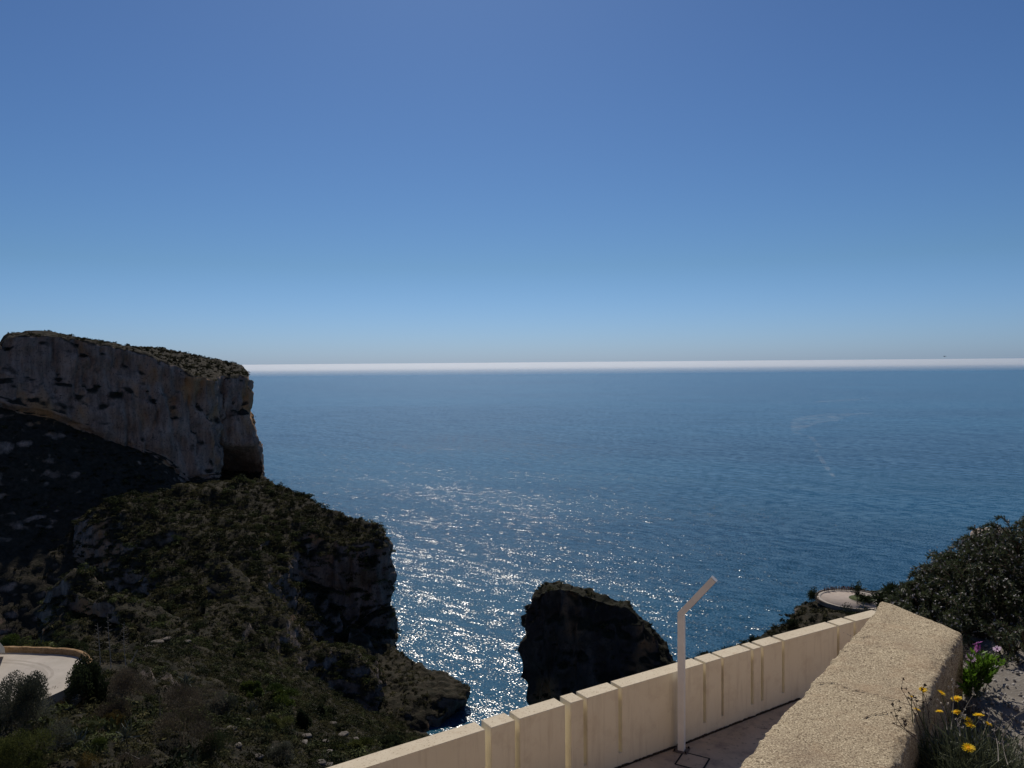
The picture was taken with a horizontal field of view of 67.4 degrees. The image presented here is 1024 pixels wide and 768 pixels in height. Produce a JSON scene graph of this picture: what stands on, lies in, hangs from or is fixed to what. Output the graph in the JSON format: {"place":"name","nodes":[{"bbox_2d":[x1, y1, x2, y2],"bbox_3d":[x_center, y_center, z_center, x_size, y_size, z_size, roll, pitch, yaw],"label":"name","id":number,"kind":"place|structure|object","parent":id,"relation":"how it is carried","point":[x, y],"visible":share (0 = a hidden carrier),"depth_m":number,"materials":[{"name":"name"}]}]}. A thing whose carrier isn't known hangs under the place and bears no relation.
{"place":"outdoors","nodes":[
{"label":"outdoors","id":0,"kind":"place"},
{"bbox_2d":[0,653,82,710],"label":"road","id":1,"kind":"structure","parent":0,"point":[60,665],"depth_m":87.02,"materials":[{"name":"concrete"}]},
{"bbox_2d":[0,643,4,652],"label":"wall end","id":2,"kind":"structure","parent":1,"relation":"on","point":[2,649],"depth_m":86.93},
{"bbox_2d":[0,661,47,679],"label":"road marking","id":3,"kind":"object","parent":1,"relation":"on","point":[44,671],"visible":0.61,"depth_m":87.61,"materials":[{"name":"paint"}]},
{"bbox_2d":[0,659,53,682],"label":"road marking","id":4,"kind":"object","parent":1,"relation":"on","point":[50,669],"visible":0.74,"depth_m":88.17,"materials":[{"name":"paint"}]},
{"bbox_2d":[3,646,91,662],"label":"stone wall","id":5,"kind":"structure","parent":1,"relation":"on","point":[43,650],"depth_m":91.46,"materials":[{"name":"brown stone"}]},
{"bbox_2d":[0,330,266,642],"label":"cliff","id":6,"kind":"structure","parent":0,"point":[42,373],"depth_m":461.70,"materials":[{"name":"stone"}]},
{"bbox_2d":[0,330,469,767],"bbox_3d":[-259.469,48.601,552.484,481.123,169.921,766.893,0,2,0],"label":"scrub","id":7,"kind":"object","parent":6,"relation":"on","point":[158,591],"visible":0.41,"depth_m":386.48,"materials":[{"name":"green plant"}]},
{"bbox_2d":[0,479,470,767],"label":"hillside","id":8,"kind":"structure","parent":0,"point":[442,689],"depth_m":352.70,"materials":[{"name":"green plant"}]},
{"bbox_2d":[0,633,20,645],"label":"shrub","id":9,"kind":"object","parent":8,"relation":"on","point":[11,639],"visible":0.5,"depth_m":107.65,"materials":[{"name":"green plant"}]},
{"bbox_2d":[0,727,55,767],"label":"shrub","id":10,"kind":"object","parent":8,"relation":"on","point":[9,746],"visible":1,"depth_m":45.54,"materials":[{"name":"green plant"}]},
{"bbox_2d":[0,670,57,736],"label":"shrub","id":11,"kind":"object","parent":8,"relation":"on","point":[31,691],"visible":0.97,"depth_m":53.45,"materials":[{"name":"green plant"}]},
{"bbox_2d":[23,641,59,647],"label":"shrub","id":12,"kind":"object","parent":8,"relation":"on","point":[47,643],"visible":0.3,"depth_m":107.29,"materials":[{"name":"green plant"}]},
{"bbox_2d":[36,718,77,751],"bbox_3d":[-29.750,23.227,50.135,2.158,2.690,2.413,1,2,37],"label":"shrub","id":13,"kind":"object","parent":8,"relation":"on","point":[61,731],"visible":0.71,"depth_m":50.21,"materials":[{"name":"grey plant"}]},
{"bbox_2d":[46,686,76,709],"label":"shrub","id":14,"kind":"object","parent":8,"relation":"on","point":[65,699],"visible":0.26,"depth_m":80.91,"materials":[{"name":"green plant"}]},
{"bbox_2d":[56,638,87,650],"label":"shrub","id":15,"kind":"object","parent":8,"relation":"on","point":[69,643],"visible":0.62,"depth_m":102.24,"materials":[{"name":"green plant"}]},
{"bbox_2d":[60,726,90,751],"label":"agave","id":16,"kind":"object","parent":8,"relation":"on","point":[78,737],"visible":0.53,"depth_m":50.88,"materials":[{"name":"green plant"}]},
{"bbox_2d":[64,652,113,707],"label":"shrub","id":17,"kind":"object","parent":8,"relation":"on","point":[84,677],"visible":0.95,"depth_m":81.88,"materials":[{"name":"green plant"}]},
{"bbox_2d":[75,752,104,767],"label":"shrub","id":18,"kind":"object","parent":8,"relation":"on","point":[88,763],"visible":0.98,"depth_m":47.53,"materials":[{"name":"green plant"}]},
{"bbox_2d":[94,623,102,665],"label":"dead agave stalk","id":19,"kind":"object","parent":8,"relation":"on","point":[99,644],"visible":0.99,"depth_m":86.90,"materials":[{"name":"brown plant"}]},
{"bbox_2d":[88,737,109,754],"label":"shrub","id":20,"kind":"object","parent":8,"relation":"on","point":[102,740],"visible":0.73,"depth_m":51.76,"materials":[{"name":"green plant"}]},
{"bbox_2d":[104,617,112,667],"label":"dead agave stalk","id":21,"kind":"object","parent":8,"relation":"on","point":[109,644],"visible":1,"depth_m":85.89,"materials":[{"name":"brown plant"}]},
{"bbox_2d":[99,709,126,735],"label":"shrub","id":22,"kind":"object","parent":8,"relation":"on","point":[112,715],"visible":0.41,"depth_m":58.19,"materials":[{"name":"green plant"}]},
{"bbox_2d":[94,666,155,721],"bbox_3d":[-33.156,26.472,65.357,3.946,5.999,5.762,0,2,0],"label":"shrub","id":23,"kind":"object","parent":8,"relation":"on","point":[122,683],"visible":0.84,"depth_m":64.32,"materials":[{"name":"green plant"}]},
{"bbox_2d":[121,624,128,665],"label":"dead agave stalk","id":24,"kind":"object","parent":8,"relation":"on","point":[126,646],"visible":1,"depth_m":88.94,"materials":[{"name":"brown plant"}]},
{"bbox_2d":[111,719,143,740],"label":"agave","id":25,"kind":"object","parent":8,"relation":"on","point":[123,732],"visible":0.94,"depth_m":56.13,"materials":[{"name":"green plant"}]},
{"bbox_2d":[151,639,164,644],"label":"boulder","id":26,"kind":"object","parent":8,"relation":"on","point":[160,640],"visible":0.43,"depth_m":200.83,"materials":[{"name":"stone"}]},
{"bbox_2d":[177,672,199,686],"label":"agave","id":27,"kind":"object","parent":8,"relation":"on","point":[186,680],"visible":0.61,"depth_m":116.58,"materials":[{"name":"green plant"}]},
{"bbox_2d":[152,681,227,756],"bbox_3d":[-26.981,28.139,64.674,5.645,5.688,9.236,-1,2,-14],"label":"shrub","id":28,"kind":"object","parent":8,"relation":"on","point":[180,704],"visible":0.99,"depth_m":64.31,"materials":[{"name":"green plant"}]},
{"bbox_2d":[0,636,422,767],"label":"scrub","id":29,"kind":"object","parent":8,"relation":"on","point":[88,710],"visible":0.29,"depth_m":100.58,"materials":[{"name":"green plant"}]},
{"bbox_2d":[193,730,234,765],"bbox_3d":[-24.160,29.739,62.403,3.198,3.646,3.297,-1,2,-27],"label":"shrub","id":30,"kind":"object","parent":8,"relation":"on","point":[203,755],"visible":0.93,"depth_m":62.18,"materials":[{"name":"green plant"}]},
{"bbox_2d":[206,690,237,715],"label":"shrub","id":31,"kind":"object","parent":8,"relation":"on","point":[219,710],"visible":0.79,"depth_m":99.88,"materials":[{"name":"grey plant"}]},
{"bbox_2d":[239,679,264,698],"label":"shrub","id":32,"kind":"object","parent":8,"relation":"on","point":[251,688],"visible":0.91,"depth_m":137.73,"materials":[{"name":"green plant"}]},
{"bbox_2d":[246,699,262,714],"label":"agave","id":33,"kind":"object","parent":8,"relation":"on","point":[250,707],"visible":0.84,"depth_m":114.60,"materials":[{"name":"green plant"}]},
{"bbox_2d":[255,753,263,759],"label":"boulder","id":34,"kind":"object","parent":8,"relation":"on","point":[260,756],"visible":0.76,"depth_m":70.81,"materials":[{"name":"stone"}]},
{"bbox_2d":[262,715,293,729],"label":"shrub","id":35,"kind":"object","parent":8,"relation":"on","point":[275,720],"visible":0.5,"depth_m":107.43,"materials":[{"name":"green plant"}]},
{"bbox_2d":[265,741,295,765],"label":"shrub","id":36,"kind":"object","parent":8,"relation":"on","point":[283,747],"visible":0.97,"depth_m":72.36,"materials":[{"name":"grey plant"}]},
{"bbox_2d":[265,682,299,708],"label":"shrub","id":37,"kind":"object","parent":8,"relation":"on","point":[279,695],"visible":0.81,"depth_m":147.78,"materials":[{"name":"green plant"}]},
{"bbox_2d":[294,708,312,730],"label":"shrub","id":38,"kind":"object","parent":8,"relation":"on","point":[304,719],"visible":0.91,"depth_m":130.61,"materials":[{"name":"green plant"}]},
{"bbox_2d":[302,733,311,738],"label":"boulder","id":39,"kind":"object","parent":8,"relation":"on","point":[308,735],"visible":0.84,"depth_m":111.10,"materials":[{"name":"stone"}]},
{"bbox_2d":[314,759,325,765],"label":"boulder","id":40,"kind":"object","parent":8,"relation":"on","point":[322,763],"visible":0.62,"depth_m":80.81,"materials":[{"name":"stone"}]},
{"bbox_2d":[316,703,328,716],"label":"shrub","id":41,"kind":"object","parent":8,"relation":"on","point":[323,710],"visible":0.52,"depth_m":168.60,"materials":[{"name":"green plant"}]},
{"bbox_2d":[338,731,348,736],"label":"boulder","id":42,"kind":"object","parent":8,"relation":"on","point":[344,733],"visible":0.63,"depth_m":146.19,"materials":[{"name":"stone"}]},
{"bbox_2d":[335,737,375,753],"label":"shrub","id":43,"kind":"object","parent":8,"relation":"on","point":[358,743],"visible":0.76,"depth_m":107.50,"materials":[{"name":"green plant"}]},
{"bbox_2d":[378,734,403,745],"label":"shrub","id":44,"kind":"object","parent":8,"relation":"on","point":[395,739],"visible":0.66,"depth_m":162.48,"materials":[{"name":"green plant"}]},
{"bbox_2d":[0,0,1023,364],"label":"sky","id":45,"kind":"structure","parent":0,"point":[243,182],"materials":[{"name":"blue"}]},
{"bbox_2d":[242,358,1023,734],"bbox_3d":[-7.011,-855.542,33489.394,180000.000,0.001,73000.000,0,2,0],"label":"sea","id":46,"kind":"structure","parent":0,"point":[766,494],"depth_m":980.53,"materials":[{"name":"liquid"}]},
{"bbox_2d":[515,580,675,704],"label":"rock crag","id":47,"kind":"structure","parent":46,"relation":"in","point":[575,639],"depth_m":296.74,"materials":[{"name":"grey stone"}]},
{"bbox_2d":[622,698,801,767],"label":"path","id":48,"kind":"structure","parent":0,"point":[735,746],"depth_m":15.18,"materials":[{"name":"concrete"}]},
{"bbox_2d":[328,609,876,767],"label":"parapet wall","id":49,"kind":"structure","parent":48,"relation":"on","point":[621,721],"depth_m":14.68,"materials":[{"name":"beige concrete"}]},
{"bbox_2d":[674,753,709,767],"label":"access cover","id":50,"kind":"object","parent":48,"relation":"on","point":[689,760],"visible":1,"depth_m":14.61,"materials":[{"name":"grey"}]},
{"bbox_2d":[673,575,717,754],"bbox_3d":[3.550,5.418,14.863,0.829,3.508,0.280,0,2,28],"label":"street lamp","id":51,"kind":"object","parent":48,"relation":"on","point":[681,747],"visible":1,"depth_m":14.94,"materials":[{"name":"grey metal"}]},
{"bbox_2d":[615,698,799,767],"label":"joint moss","id":52,"kind":"object","parent":48,"relation":"on","point":[694,739],"visible":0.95,"depth_m":15.63,"materials":[{"name":"brown"}]},
{"bbox_2d":[725,590,872,648],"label":"lookout headland","id":53,"kind":"structure","parent":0,"point":[807,615],"depth_m":266.44,"materials":[{"name":"green plant"}]},
{"bbox_2d":[693,648,723,658],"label":"shrub","id":54,"kind":"object","parent":53,"relation":"on","point":[703,653],"visible":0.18,"depth_m":245.55,"materials":[{"name":"green plant"}]},
{"bbox_2d":[742,635,759,643],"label":"shrub","id":55,"kind":"object","parent":53,"relation":"on","point":[752,638],"visible":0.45,"depth_m":250.78,"materials":[{"name":"green plant"}]},
{"bbox_2d":[685,585,879,659],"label":"scrub","id":56,"kind":"object","parent":53,"relation":"on","point":[792,615],"visible":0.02,"depth_m":267.57,"materials":[{"name":"green plant"}]},
{"bbox_2d":[779,618,798,628],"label":"shrub","id":57,"kind":"object","parent":53,"relation":"on","point":[790,623],"visible":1,"depth_m":263.54,"materials":[{"name":"green plant"}]},
{"bbox_2d":[806,588,819,603],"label":"shrub","id":58,"kind":"object","parent":53,"relation":"on","point":[812,595],"visible":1,"depth_m":277.69,"materials":[{"name":"green plant"}]},
{"bbox_2d":[815,588,879,612],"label":"lookout wall","id":59,"kind":"structure","parent":53,"relation":"on","point":[828,605],"depth_m":273.40,"materials":[{"name":"stone"}]},
{"bbox_2d":[821,591,876,608],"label":"turning circle","id":60,"kind":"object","parent":53,"relation":"on","point":[839,598],"visible":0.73,"depth_m":280.20,"materials":[{"name":"concrete"}]},
{"bbox_2d":[850,580,861,602],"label":"pine tree","id":61,"kind":"object","parent":60,"relation":"on","point":[856,590],"visible":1,"depth_m":275.25,"materials":[{"name":"green plant"}]},
{"bbox_2d":[849,595,874,601],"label":"grass","id":62,"kind":"structure","parent":60,"relation":"on","point":[852,597],"depth_m":280.82,"materials":[{"name":"green plant"}]},
{"bbox_2d":[858,593,873,603],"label":"shrub","id":63,"kind":"object","parent":62,"relation":"on","point":[863,598],"visible":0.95,"depth_m":275.72,"materials":[{"name":"green plant"}]},
{"bbox_2d":[839,602,870,614],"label":"shrub","id":64,"kind":"object","parent":53,"relation":"on","point":[852,612],"visible":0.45,"depth_m":265.40,"materials":[{"name":"green plant"}]},
{"bbox_2d":[869,581,898,609],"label":"juniper bush","id":65,"kind":"object","parent":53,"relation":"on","point":[886,590],"visible":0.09,"depth_m":6.51,"materials":[{"name":"green plant"}]},
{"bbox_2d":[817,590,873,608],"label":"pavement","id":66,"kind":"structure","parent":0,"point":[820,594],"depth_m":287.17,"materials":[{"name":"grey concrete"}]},
{"bbox_2d":[941,614,1023,765],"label":"ground","id":67,"kind":"structure","parent":0,"point":[1011,691],"depth_m":3.39,"materials":[{"name":"soil"}]},
{"bbox_2d":[740,602,962,767],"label":"retaining wall","id":68,"kind":"structure","parent":67,"relation":"on","point":[838,715],"depth_m":2.72,"materials":[{"name":"brown"}]},
{"bbox_2d":[890,678,931,742],"bbox_3d":[1.272,1.043,2.457,0.081,0.173,0.202,1,2,44],"label":"dry sprig","id":69,"kind":"object","parent":68,"relation":"on","point":[898,710],"visible":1,"depth_m":2.47,"materials":[{"name":"brown plant"}]},
{"bbox_2d":[883,572,985,645],"bbox_3d":[2.318,1.246,4.232,0.511,0.316,0.710,0,2,20],"label":"rosemary bush","id":70,"kind":"object","parent":67,"relation":"on","point":[914,599],"visible":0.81,"depth_m":4.18,"materials":[{"name":"green plant"}]},
{"bbox_2d":[903,546,1023,633],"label":"rosemary bush","id":71,"kind":"object","parent":67,"relation":"on","point":[982,603],"visible":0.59,"depth_m":4.25,"materials":[{"name":"green plant"}]},
{"bbox_2d":[908,687,1023,767],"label":"hawkbit plant","id":72,"kind":"object","parent":67,"relation":"on","point":[969,753],"visible":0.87,"depth_m":2.53,"materials":[{"name":"green plant"}]},
{"bbox_2d":[936,678,1023,764],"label":"dry sprig","id":73,"kind":"object","parent":72,"relation":"attached to","point":[962,714],"visible":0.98,"depth_m":2.53,"materials":[{"name":"brown plant"}]},
{"bbox_2d":[908,519,1023,624],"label":"rosemary bush","id":74,"kind":"object","parent":67,"relation":"on","point":[985,542],"visible":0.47,"depth_m":4.41,"materials":[{"name":"green plant"}]},
{"bbox_2d":[948,695,988,724],"bbox_3d":[1.911,1.382,3.265,0.221,0.112,0.218,-1,2,-27],"label":"grass tuft","id":75,"kind":"object","parent":67,"relation":"on","point":[969,710],"visible":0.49,"depth_m":3.24,"materials":[{"name":"green plant"}]},
{"bbox_2d":[956,641,1005,698],"bbox_3d":[2.108,1.267,3.441,0.393,0.271,0.208,-1,2,-30],"label":"daisy plant","id":76,"kind":"object","parent":67,"relation":"on","point":[977,670],"visible":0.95,"depth_m":3.40,"materials":[{"name":"green plant"}]},
{"bbox_2d":[963,641,1002,667],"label":"grass tuft","id":77,"kind":"object","parent":67,"relation":"on","point":[969,652],"visible":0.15,"depth_m":3.77,"materials":[{"name":"green plant"}]},
{"bbox_2d":[947,514,1023,611],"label":"rosemary bush","id":78,"kind":"object","parent":67,"relation":"on","point":[1014,533],"visible":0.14,"depth_m":4.66,"materials":[{"name":"green plant"}]},
{"bbox_2d":[970,527,1004,543],"bbox_3d":[3.538,1.158,5.637,0.272,0.203,0.236,0,2,0],"label":"boulder","id":79,"kind":"object","parent":67,"relation":"on","point":[971,532],"visible":0.02,"depth_m":5.66,"materials":[{"name":"stone"}]},
{"bbox_2d":[953,604,1023,668],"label":"rosemary bush","id":80,"kind":"object","parent":67,"relation":"on","point":[1009,636],"visible":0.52,"depth_m":3.85,"materials":[{"name":"green plant"}]},
{"bbox_2d":[971,723,1006,738],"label":"grass tuft","id":81,"kind":"object","parent":67,"relation":"on","point":[979,728],"visible":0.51,"depth_m":3.12,"materials":[{"name":"green plant"}]},
{"bbox_2d":[993,733,1023,754],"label":"grass tuft","id":82,"kind":"object","parent":67,"relation":"on","point":[1006,740],"visible":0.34,"depth_m":3.01,"materials":[{"name":"green plant"}]},
{"bbox_2d":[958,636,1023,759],"bbox_3d":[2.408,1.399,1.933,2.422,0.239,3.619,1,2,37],"label":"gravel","id":83,"kind":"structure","parent":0,"point":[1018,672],"depth_m":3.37,"materials":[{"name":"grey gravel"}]}
]}

